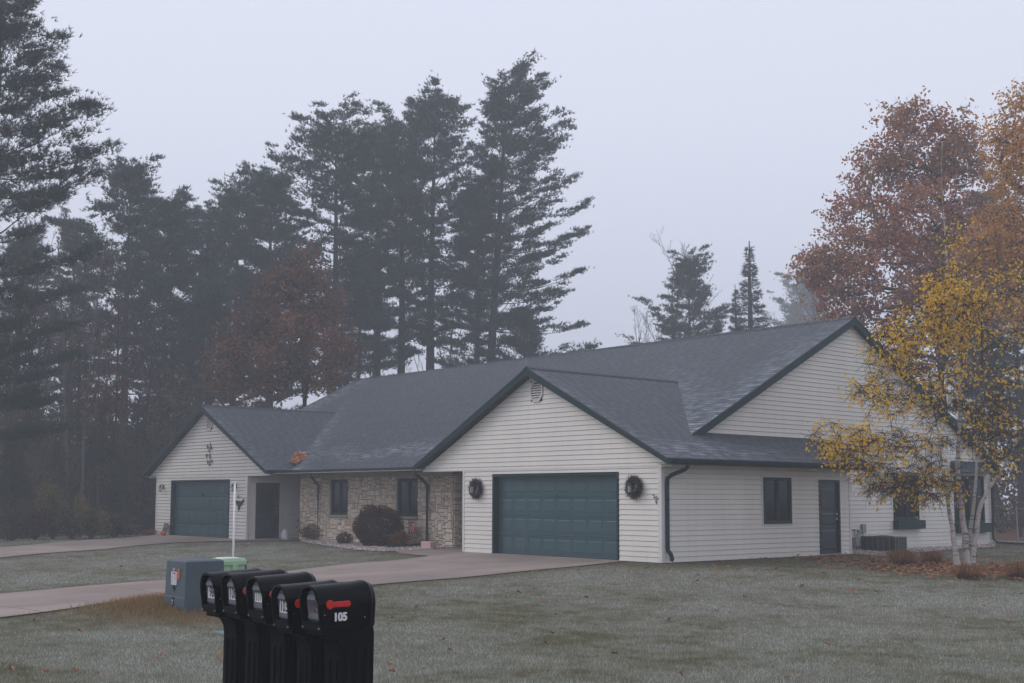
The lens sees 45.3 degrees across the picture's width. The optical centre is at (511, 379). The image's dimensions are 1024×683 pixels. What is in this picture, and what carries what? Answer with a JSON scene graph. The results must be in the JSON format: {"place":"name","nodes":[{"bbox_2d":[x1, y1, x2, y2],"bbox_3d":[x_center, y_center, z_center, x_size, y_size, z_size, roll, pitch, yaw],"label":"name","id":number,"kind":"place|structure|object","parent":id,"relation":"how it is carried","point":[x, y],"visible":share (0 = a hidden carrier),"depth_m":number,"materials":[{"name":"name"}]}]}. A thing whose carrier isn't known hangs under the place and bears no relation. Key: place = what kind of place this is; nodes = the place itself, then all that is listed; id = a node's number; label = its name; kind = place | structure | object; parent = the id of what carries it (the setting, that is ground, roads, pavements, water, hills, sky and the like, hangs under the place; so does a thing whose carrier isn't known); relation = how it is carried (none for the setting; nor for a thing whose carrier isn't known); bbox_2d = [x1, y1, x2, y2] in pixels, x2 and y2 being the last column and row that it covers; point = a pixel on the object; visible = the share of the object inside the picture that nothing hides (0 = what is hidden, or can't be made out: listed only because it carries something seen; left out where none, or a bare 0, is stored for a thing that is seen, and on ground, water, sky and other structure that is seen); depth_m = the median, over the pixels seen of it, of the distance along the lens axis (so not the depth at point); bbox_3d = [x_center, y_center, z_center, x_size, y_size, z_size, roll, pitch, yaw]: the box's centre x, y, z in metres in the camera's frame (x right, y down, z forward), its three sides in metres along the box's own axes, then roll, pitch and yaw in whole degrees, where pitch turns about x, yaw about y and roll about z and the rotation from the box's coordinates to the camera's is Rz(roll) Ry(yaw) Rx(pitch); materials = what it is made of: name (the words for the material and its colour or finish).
{"place":"outdoors","nodes":[
{"label":"outdoors","id":0,"kind":"place"},
{"bbox_2d":[0,535,298,556],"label":"driveway","id":1,"kind":"structure","parent":0,"point":[79,545],"depth_m":44.72,"materials":[{"name":"concrete"}]},
{"bbox_2d":[0,547,621,616],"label":"driveway","id":2,"kind":"structure","parent":0,"point":[446,563],"depth_m":28.47,"materials":[{"name":"concrete"}]},
{"bbox_2d":[0,504,1023,682],"bbox_3d":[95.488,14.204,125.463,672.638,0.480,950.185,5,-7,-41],"label":"ground","id":3,"kind":"structure","parent":0,"point":[1009,535],"depth_m":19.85,"materials":[{"name":"green plant"}]},
{"bbox_2d":[0,276,38,503],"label":"bare tree","id":4,"kind":"object","parent":3,"relation":"on","point":[14,385],"visible":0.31,"depth_m":58.16,"materials":[{"name":"grey plant"}]},
{"bbox_2d":[0,498,44,541],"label":"bush","id":5,"kind":"object","parent":3,"relation":"on","point":[12,520],"visible":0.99,"depth_m":48.86,"materials":[{"name":"green plant"}]},
{"bbox_2d":[16,505,53,539],"bbox_3d":[-19.383,5.814,49.848,1.520,1.496,2.044,5,-7,-41],"label":"bush","id":6,"kind":"object","parent":3,"relation":"on","point":[35,528],"visible":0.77,"depth_m":49.52,"materials":[{"name":"green plant"}]},
{"bbox_2d":[0,286,74,487],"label":"young tree","id":7,"kind":"object","parent":3,"relation":"on","point":[48,341],"visible":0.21,"depth_m":60.57,"materials":[{"name":"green plant"}]},
{"bbox_2d":[0,250,79,498],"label":"bare tree","id":8,"kind":"object","parent":3,"relation":"on","point":[45,352],"visible":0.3,"depth_m":59.99,"materials":[{"name":"grey plant"}]},
{"bbox_2d":[0,228,93,465],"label":"pine tree","id":9,"kind":"object","parent":3,"relation":"on","point":[15,245],"visible":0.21,"depth_m":70.71,"materials":[{"name":"green plant"}]},
{"bbox_2d":[9,210,90,535],"bbox_3d":[-20.952,-0.412,56.407,3.331,15.317,4.797,5,-7,-41],"label":"bare tree","id":10,"kind":"object","parent":3,"relation":"on","point":[65,412],"visible":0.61,"depth_m":56.76,"materials":[{"name":"grey plant"}]},
{"bbox_2d":[31,473,75,538],"bbox_3d":[-18.782,5.168,49.842,1.563,2.711,2.206,5,-7,-41],"label":"bush","id":11,"kind":"object","parent":3,"relation":"on","point":[51,500],"visible":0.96,"depth_m":49.75,"materials":[{"name":"green plant"}]},
{"bbox_2d":[0,0,128,443],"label":"pine tree","id":12,"kind":"object","parent":3,"relation":"on","point":[13,30],"visible":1,"depth_m":48.01,"materials":[{"name":"green plant"}]},
{"bbox_2d":[56,509,86,538],"bbox_3d":[-17.620,5.844,49.480,1.198,1.241,2.321,5,-7,-41],"label":"bush","id":13,"kind":"object","parent":3,"relation":"on","point":[69,527],"visible":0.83,"depth_m":49.13,"materials":[{"name":"green plant"}]},
{"bbox_2d":[29,205,114,404],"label":"pine tree","id":14,"kind":"object","parent":3,"relation":"on","point":[79,268],"visible":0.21,"depth_m":82.82,"materials":[{"name":"green plant"}]},
{"bbox_2d":[36,322,115,503],"bbox_3d":[-22.909,2.917,64.414,6.029,11.981,5.555,-1,-6,13],"label":"spruce tree","id":15,"kind":"object","parent":3,"relation":"on","point":[78,377],"visible":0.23,"depth_m":64.18,"materials":[{"name":"green plant"}]},
{"bbox_2d":[0,389,174,535],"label":"brush","id":16,"kind":"object","parent":3,"relation":"on","point":[32,468],"visible":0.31,"depth_m":57.03,"materials":[{"name":"plant"}]},
{"bbox_2d":[69,493,111,538],"bbox_3d":[-16.721,5.479,48.952,1.779,1.928,1.500,2,-6,-14],"label":"bush","id":17,"kind":"object","parent":3,"relation":"on","point":[94,517],"visible":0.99,"depth_m":48.78,"materials":[{"name":"green plant"}]},
{"bbox_2d":[76,262,115,535],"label":"bare tree","id":18,"kind":"object","parent":3,"relation":"on","point":[96,302],"visible":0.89,"depth_m":55.76,"materials":[{"name":"grey plant"}]},
{"bbox_2d":[34,238,162,501],"bbox_3d":[-19.862,0.231,58.703,5.933,14.487,3.976,2,-6,-17],"label":"young tree","id":19,"kind":"object","parent":3,"relation":"on","point":[99,335],"visible":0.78,"depth_m":58.64,"materials":[{"name":"green plant"}]},
{"bbox_2d":[58,353,148,535],"bbox_3d":[-18.152,2.841,54.198,4.123,8.280,3.035,-2,-6,19],"label":"young tree","id":20,"kind":"object","parent":3,"relation":"on","point":[100,413],"visible":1,"depth_m":54.22,"materials":[{"name":"green plant"}]},
{"bbox_2d":[91,292,143,516],"bbox_3d":[-18.617,1.588,57.116,2.193,11.488,2.780,5,-7,-41],"label":"bare tree","id":21,"kind":"object","parent":3,"relation":"on","point":[114,429],"visible":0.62,"depth_m":57.38,"materials":[{"name":"grey plant"}]},
{"bbox_2d":[102,510,143,537],"bbox_3d":[-16.043,5.867,49.866,1.756,1.187,2.364,5,-7,-41],"label":"bush","id":22,"kind":"object","parent":3,"relation":"on","point":[119,524],"visible":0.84,"depth_m":49.70,"materials":[{"name":"green plant"}]},
{"bbox_2d":[27,591,222,631],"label":"grass","id":23,"kind":"structure","parent":3,"relation":"on","point":[155,599],"depth_m":19.52,"materials":[{"name":"brown plant"}]},
{"bbox_2d":[0,354,250,510],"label":"undergrowth","id":24,"kind":"object","parent":3,"relation":"on","point":[167,437],"visible":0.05,"depth_m":63.74,"materials":[{"name":"brown plant"}]},
{"bbox_2d":[112,398,160,534],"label":"spruce tree","id":25,"kind":"object","parent":3,"relation":"on","point":[137,415],"visible":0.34,"depth_m":59.96,"materials":[{"name":"green plant"}]},
{"bbox_2d":[36,152,237,483],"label":"pine tree","id":26,"kind":"object","parent":3,"relation":"on","point":[134,183],"visible":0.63,"depth_m":73.37,"materials":[{"name":"green plant"}]},
{"bbox_2d":[95,184,249,453],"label":"pine tree","id":27,"kind":"object","parent":3,"relation":"on","point":[177,221],"visible":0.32,"depth_m":75.34,"materials":[{"name":"green plant"}]},
{"bbox_2d":[164,558,223,613],"bbox_3d":[-5.145,3.443,19.846,0.718,1.059,0.740,5,-7,-41],"label":"transformer box","id":28,"kind":"object","parent":3,"relation":"on","point":[182,585],"visible":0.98,"depth_m":19.54,"materials":[{"name":"grey metal"}]},
{"bbox_2d":[154,189,234,391],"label":"pine tree","id":29,"kind":"object","parent":3,"relation":"on","point":[204,214],"visible":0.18,"depth_m":82.98,"materials":[{"name":"green plant"}]},
{"bbox_2d":[140,361,260,428],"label":"young tree","id":30,"kind":"object","parent":3,"relation":"on","point":[177,398],"visible":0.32,"depth_m":66.51,"materials":[{"name":"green plant"}]},
{"bbox_2d":[142,275,261,433],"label":"pine tree","id":31,"kind":"object","parent":3,"relation":"on","point":[213,296],"visible":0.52,"depth_m":70.28,"materials":[{"name":"green plant"}]},
{"bbox_2d":[200,568,259,682],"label":"mailbox","id":32,"kind":"object","parent":3,"relation":"on","point":[234,638],"visible":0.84,"depth_m":10.36,"materials":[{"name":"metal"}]},
{"bbox_2d":[206,577,214,603],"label":"door","id":33,"kind":"structure","parent":32,"relation":"in","point":[209,586],"depth_m":10.35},
{"bbox_2d":[213,557,246,570],"bbox_3d":[-5.293,3.758,22.850,0.600,0.871,0.530,5,-7,-41],"label":"utility pedestal","id":34,"kind":"object","parent":3,"relation":"on","point":[234,563],"visible":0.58,"depth_m":22.71,"materials":[{"name":"green plastic"}]},
{"bbox_2d":[148,166,312,408],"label":"pine tree","id":35,"kind":"object","parent":3,"relation":"on","point":[232,198],"visible":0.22,"depth_m":82.61,"materials":[{"name":"green plant"}]},
{"bbox_2d":[232,481,235,556],"bbox_3d":[-5.565,3.200,24.519,0.046,2.311,0.048,5,-7,-41],"label":"marker pole","id":36,"kind":"object","parent":3,"relation":"on","point":[234,505],"visible":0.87,"depth_m":24.54,"materials":[{"name":"white plastic"}]},
{"bbox_2d":[221,569,287,682],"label":"mailbox","id":37,"kind":"object","parent":3,"relation":"on","point":[258,640],"visible":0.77,"depth_m":10.08,"materials":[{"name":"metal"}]},
{"bbox_2d":[227,578,235,605],"bbox_3d":[-2.284,1.743,10.070,0.067,0.226,0.195,5,-7,-40],"label":"door","id":38,"kind":"structure","parent":37,"relation":"in","point":[231,591],"depth_m":10.08,"materials":[{"name":"grey metal"}]},
{"bbox_2d":[202,160,352,409],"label":"pine tree","id":39,"kind":"object","parent":3,"relation":"on","point":[254,250],"visible":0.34,"depth_m":80.32,"materials":[{"name":"green plant"}]},
{"bbox_2d":[246,571,315,682],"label":"mailbox","id":40,"kind":"object","parent":3,"relation":"on","point":[283,662],"visible":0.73,"depth_m":9.78,"materials":[{"name":"metal"}]},
{"bbox_2d":[252,581,261,609],"bbox_3d":[-2.009,1.718,9.756,0.067,0.226,0.195,5,-7,-41],"label":"door","id":41,"kind":"structure","parent":40,"relation":"in","point":[257,598],"depth_m":9.76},
{"bbox_2d":[196,234,369,408],"bbox_3d":[-11.443,0.160,59.867,8.425,14.916,5.658,0,-6,3],"label":"oak tree","id":42,"kind":"object","parent":3,"relation":"on","point":[270,291],"visible":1,"depth_m":60.23,"materials":[{"name":"brown plant"}]},
{"bbox_2d":[271,580,336,682],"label":"mailbox","id":43,"kind":"object","parent":3,"relation":"on","point":[286,614],"visible":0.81,"depth_m":9.46,"materials":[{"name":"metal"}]},
{"bbox_2d":[278,590,287,618],"bbox_3d":[-1.751,1.735,9.454,0.067,0.226,0.195,5,-7,-39],"label":"door","id":44,"kind":"structure","parent":43,"relation":"in","point":[282,605],"depth_m":9.46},
{"bbox_2d":[299,523,322,539],"bbox_3d":[-7.157,5.587,44.867,1.127,0.714,1.561,5,-7,-41],"label":"shrub","id":45,"kind":"object","parent":3,"relation":"on","point":[307,530],"visible":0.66,"depth_m":44.64,"materials":[{"name":"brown plant"}]},
{"bbox_2d":[223,90,443,393],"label":"pine tree","id":46,"kind":"object","parent":3,"relation":"on","point":[349,170],"visible":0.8,"depth_m":78.78,"materials":[{"name":"green plant"}]},
{"bbox_2d":[300,580,375,682],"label":"mailbox","id":47,"kind":"object","parent":3,"relation":"on","point":[338,618],"visible":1,"depth_m":9.19,"materials":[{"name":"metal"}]},
{"bbox_2d":[307,590,318,620],"bbox_3d":[-1.468,1.684,9.129,0.067,0.226,0.195,5,-7,-42],"label":"door","id":48,"kind":"structure","parent":47,"relation":"in","point":[312,606],"depth_m":9.13,"materials":[{"name":"grey metal"}]},
{"bbox_2d":[312,337,380,392],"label":"young tree","id":49,"kind":"object","parent":3,"relation":"on","point":[357,367],"visible":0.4,"depth_m":78.44,"materials":[{"name":"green plant"}]},
{"bbox_2d":[323,241,396,388],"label":"pine tree","id":50,"kind":"object","parent":3,"relation":"on","point":[386,359],"visible":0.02,"depth_m":90.53,"materials":[{"name":"green plant"}]},
{"bbox_2d":[301,539,449,550],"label":"gravel","id":51,"kind":"structure","parent":3,"relation":"on","point":[352,545],"depth_m":38.94,"materials":[{"name":"grey gravel"}]},
{"bbox_2d":[336,531,353,543],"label":"shrub","id":52,"kind":"object","parent":51,"relation":"on","point":[349,539],"visible":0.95,"depth_m":41.11,"materials":[{"name":"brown plant"}]},
{"bbox_2d":[351,504,404,546],"bbox_3d":[-4.359,4.738,39.661,1.763,1.443,2.000,5,-7,-41],"label":"shrub","id":53,"kind":"object","parent":51,"relation":"on","point":[365,532],"visible":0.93,"depth_m":39.26,"materials":[{"name":"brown plant"}]},
{"bbox_2d":[386,530,411,546],"bbox_3d":[-3.604,5.077,38.901,0.736,0.611,0.902,5,-7,-41],"label":"shrub","id":54,"kind":"object","parent":51,"relation":"on","point":[396,535],"visible":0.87,"depth_m":38.73,"materials":[{"name":"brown plant"}]},
{"bbox_2d":[421,541,435,548],"bbox_3d":[-2.569,5.107,37.708,0.220,0.240,0.500,5,-7,-41],"label":"landscape block","id":55,"kind":"object","parent":51,"relation":"on","point":[428,544],"depth_m":37.57,"materials":[{"name":"pink concrete"}]},
{"bbox_2d":[322,99,429,376],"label":"pine tree","id":56,"kind":"object","parent":3,"relation":"on","point":[372,159],"visible":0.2,"depth_m":86.82,"materials":[{"name":"green plant"}]},
{"bbox_2d":[341,100,457,373],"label":"pine tree","id":57,"kind":"object","parent":3,"relation":"on","point":[389,156],"visible":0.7,"depth_m":84.70,"materials":[{"name":"green plant"}]},
{"bbox_2d":[369,71,494,369],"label":"pine tree","id":58,"kind":"object","parent":3,"relation":"on","point":[428,108],"visible":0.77,"depth_m":84.62,"materials":[{"name":"green plant"}]},
{"bbox_2d":[405,293,474,370],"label":"bare tree","id":59,"kind":"object","parent":3,"relation":"on","point":[463,353],"visible":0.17,"depth_m":88.49,"materials":[{"name":"brown plant"}]},
{"bbox_2d":[421,176,527,365],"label":"pine tree","id":60,"kind":"object","parent":3,"relation":"on","point":[454,230],"visible":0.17,"depth_m":86.43,"materials":[{"name":"green plant"}]},
{"bbox_2d":[430,48,601,498],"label":"pine tree","id":61,"kind":"object","parent":3,"relation":"on","point":[495,167],"visible":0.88,"depth_m":82.69,"materials":[{"name":"green plant"}]},
{"bbox_2d":[476,305,573,362],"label":"pine tree","id":62,"kind":"object","parent":3,"relation":"on","point":[523,319],"visible":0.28,"depth_m":80.68,"materials":[{"name":"green plant"}]},
{"bbox_2d":[142,316,1023,562],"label":"duplex house","id":63,"kind":"structure","parent":3,"relation":"on","point":[697,433],"depth_m":36.73,"materials":[{"name":"plastic"}]},
{"bbox_2d":[174,481,228,537],"bbox_3d":[-12.243,5.148,48.594,0.080,2.159,4.856,5,-7,-41],"label":"garage door","id":64,"kind":"structure","parent":63,"relation":"in","point":[194,505],"depth_m":48.65,"materials":[{"name":"teal metal"}]},
{"bbox_2d":[255,484,278,538],"bbox_3d":[-9.220,4.987,46.143,1.020,2.048,0.150,5,-7,-41],"label":"door","id":65,"kind":"structure","parent":63,"relation":"in","point":[266,526],"depth_m":46.17,"materials":[{"name":"grey metal"}]},
{"bbox_2d":[290,451,307,464],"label":"leaf litter","id":66,"kind":"object","parent":63,"relation":"on","point":[300,455],"visible":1,"depth_m":46.05,"materials":[{"name":"orange plant"}]},
{"bbox_2d":[327,478,347,517],"bbox_3d":[-6.160,4.218,43.681,0.160,1.385,1.270,5,-7,-41],"label":"window","id":67,"kind":"structure","parent":63,"relation":"in","point":[338,505],"depth_m":43.77,"materials":[{"name":"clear glass"}]},
{"bbox_2d":[395,477,417,518],"bbox_3d":[-3.470,3.927,40.587,0.160,1.385,1.290,5,-7,-41],"label":"window","id":68,"kind":"structure","parent":63,"relation":"in","point":[406,490],"depth_m":40.62,"materials":[{"name":"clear glass"}]},
{"bbox_2d":[466,477,483,498],"bbox_3d":[-1.045,3.141,35.400,0.751,0.721,0.388,-5,-7,43],"label":"wreath","id":69,"kind":"object","parent":63,"relation":"attached to","point":[476,493],"visible":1,"depth_m":35.33,"materials":[{"name":"green plant"}]},
{"bbox_2d":[498,475,616,559],"bbox_3d":[1.212,3.697,33.116,0.080,2.159,4.856,5,-7,-41],"label":"garage door","id":70,"kind":"structure","parent":63,"relation":"in","point":[560,501],"depth_m":33.04,"materials":[{"name":"teal metal"}]},
{"bbox_2d":[624,474,642,500],"bbox_3d":[3.046,2.696,30.682,0.352,0.726,0.709,5,-7,-41],"label":"wreath","id":71,"kind":"object","parent":63,"relation":"attached to","point":[637,492],"visible":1,"depth_m":30.61,"materials":[{"name":"green plant"}]},
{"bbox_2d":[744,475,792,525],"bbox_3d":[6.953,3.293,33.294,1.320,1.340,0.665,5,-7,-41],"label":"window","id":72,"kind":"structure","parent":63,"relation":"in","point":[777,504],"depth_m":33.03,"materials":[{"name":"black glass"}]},
{"bbox_2d":[820,482,842,555],"bbox_3d":[8.942,3.929,34.614,1.030,2.048,0.150,5,-7,-41],"label":"door","id":73,"kind":"structure","parent":63,"relation":"in","point":[828,490],"depth_m":34.64,"materials":[{"name":"metal"}]},
{"bbox_2d":[852,529,859,549],"bbox_3d":[10.468,4.890,37.146,0.452,0.710,0.180,5,-7,-41],"label":"gas meter","id":74,"kind":"object","parent":63,"relation":"attached to","point":[856,541],"visible":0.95,"depth_m":37.03,"materials":[{"name":"grey metal"}]},
{"bbox_2d":[876,476,919,519],"bbox_3d":[12.404,3.832,39.456,1.480,1.410,0.665,5,-7,-41],"label":"window","id":75,"kind":"structure","parent":63,"relation":"in","point":[899,514],"depth_m":39.15,"materials":[{"name":"black glass"}]},
{"bbox_2d":[937,476,984,522],"bbox_3d":[15.383,4.122,42.019,1.980,1.620,0.665,5,-7,-41],"label":"window","id":76,"kind":"structure","parent":63,"relation":"in","point":[980,486],"depth_m":41.84,"materials":[{"name":"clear glass"}]},
{"bbox_2d":[630,304,666,342],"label":"bare tree","id":77,"kind":"object","parent":3,"relation":"on","point":[645,341],"visible":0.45,"depth_m":92.63,"materials":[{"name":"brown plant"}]},
{"bbox_2d":[615,243,731,344],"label":"pine tree","id":78,"kind":"object","parent":3,"relation":"on","point":[687,292],"visible":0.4,"depth_m":95.74,"materials":[{"name":"green plant"}]},
{"bbox_2d":[639,229,721,504],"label":"bare tree","id":79,"kind":"object","parent":3,"relation":"on","point":[678,295],"visible":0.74,"depth_m":93.42,"materials":[{"name":"grey plant"}]},
{"bbox_2d":[711,311,722,333],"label":"spruce tree","id":80,"kind":"object","parent":3,"relation":"on","point":[717,328],"visible":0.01,"depth_m":87.11,"materials":[{"name":"green plant"}]},
{"bbox_2d":[727,288,743,489],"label":"spruce tree","id":81,"kind":"object","parent":3,"relation":"on","point":[737,326],"visible":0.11,"depth_m":89.08,"materials":[{"name":"green plant"}]},
{"bbox_2d":[734,241,781,475],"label":"spruce tree","id":82,"kind":"object","parent":3,"relation":"on","point":[750,298],"visible":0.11,"depth_m":91.34,"materials":[{"name":"green plant"}]},
{"bbox_2d":[760,266,834,325],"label":"pine tree","id":83,"kind":"object","parent":3,"relation":"on","point":[793,307],"visible":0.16,"depth_m":186.44,"materials":[{"name":"green plant"}]},
{"bbox_2d":[772,271,826,325],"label":"bare tree","id":84,"kind":"object","parent":3,"relation":"on","point":[812,297],"visible":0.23,"depth_m":111.09,"materials":[{"name":"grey plant"}]},
{"bbox_2d":[599,546,1023,606],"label":"leaf litter","id":85,"kind":"object","parent":3,"relation":"on","point":[934,566],"visible":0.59,"depth_m":30.39,"materials":[{"name":"brown plant"}]},
{"bbox_2d":[783,86,1019,409],"bbox_3d":[19.492,-3.389,60.379,11.156,22.047,8.407,3,-6,-28],"label":"oak tree","id":86,"kind":"object","parent":3,"relation":"on","point":[820,267],"visible":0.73,"depth_m":60.30,"materials":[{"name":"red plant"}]},
{"bbox_2d":[872,548,932,565],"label":"ornamental grass","id":87,"kind":"object","parent":3,"relation":"on","point":[903,556],"depth_m":31.01,"materials":[{"name":"plant"}]},
{"bbox_2d":[804,158,1023,565],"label":"birch tree","id":88,"kind":"object","parent":3,"relation":"on","point":[949,305],"visible":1,"depth_m":30.94,"materials":[{"name":"yellow plant"}]},
{"bbox_2d":[852,543,994,556],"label":"gravel","id":89,"kind":"structure","parent":3,"relation":"on","point":[878,553],"depth_m":38.11,"materials":[{"name":"gravel"}]},
{"bbox_2d":[861,535,906,551],"bbox_3d":[11.199,4.953,36.955,0.620,0.500,1.180,5,-7,-41],"label":"air conditioner","id":90,"kind":"object","parent":89,"relation":"on","point":[882,543],"visible":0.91,"depth_m":36.69,"materials":[{"name":"metal"}]},
{"bbox_2d":[914,550,951,563],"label":"ornamental grass","id":91,"kind":"object","parent":3,"relation":"on","point":[935,556],"depth_m":31.94,"materials":[{"name":"plant"}]},
{"bbox_2d":[940,562,998,579],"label":"ornamental grass","id":92,"kind":"object","parent":3,"relation":"on","point":[966,572],"depth_m":27.18,"materials":[{"name":"plant"}]},
{"bbox_2d":[926,330,1015,449],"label":"pine tree","id":93,"kind":"object","parent":3,"relation":"on","point":[967,396],"visible":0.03,"depth_m":80.24,"materials":[{"name":"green plant"}]},
{"bbox_2d":[920,171,1022,524],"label":"pine tree","id":94,"kind":"object","parent":3,"relation":"on","point":[989,198],"visible":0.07,"depth_m":74.71,"materials":[{"name":"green plant"}]},
{"bbox_2d":[938,265,1004,532],"bbox_3d":[21.744,0.703,58.316,2.891,13.320,3.455,5,-7,-41],"label":"bare tree","id":95,"kind":"object","parent":3,"relation":"on","point":[999,509],"visible":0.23,"depth_m":58.09,"materials":[{"name":"orange plant"}]},
{"bbox_2d":[947,224,1023,528],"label":"pine tree","id":96,"kind":"object","parent":3,"relation":"on","point":[1007,359],"visible":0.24,"depth_m":66.30,"materials":[{"name":"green plant"}]},
{"bbox_2d":[948,77,1023,339],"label":"maple tree","id":97,"kind":"object","parent":3,"relation":"on","point":[1011,217],"visible":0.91,"depth_m":50.91,"materials":[{"name":"orange plant"}]},
{"bbox_2d":[970,374,1023,532],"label":"undergrowth","id":98,"kind":"object","parent":3,"relation":"on","point":[1013,501],"visible":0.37,"depth_m":60.83,"materials":[{"name":"plant"}]},
{"bbox_2d":[987,555,1023,579],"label":"ornamental grass","id":99,"kind":"object","parent":3,"relation":"on","point":[1016,569],"depth_m":27.24,"materials":[{"name":"plant"}]},
{"bbox_2d":[1005,382,1023,536],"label":"bare tree","id":100,"kind":"object","parent":3,"relation":"on","point":[1020,521],"visible":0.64,"depth_m":52.17,"materials":[{"name":"brown plant"}]},
{"bbox_2d":[0,0,1023,503],"label":"sky","id":101,"kind":"structure","parent":0,"point":[725,124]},
{"bbox_2d":[780,301,814,325],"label":"pine tree","id":102,"kind":"object","parent":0,"point":[786,316],"visible":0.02,"depth_m":202.13,"materials":[{"name":"green plant"}]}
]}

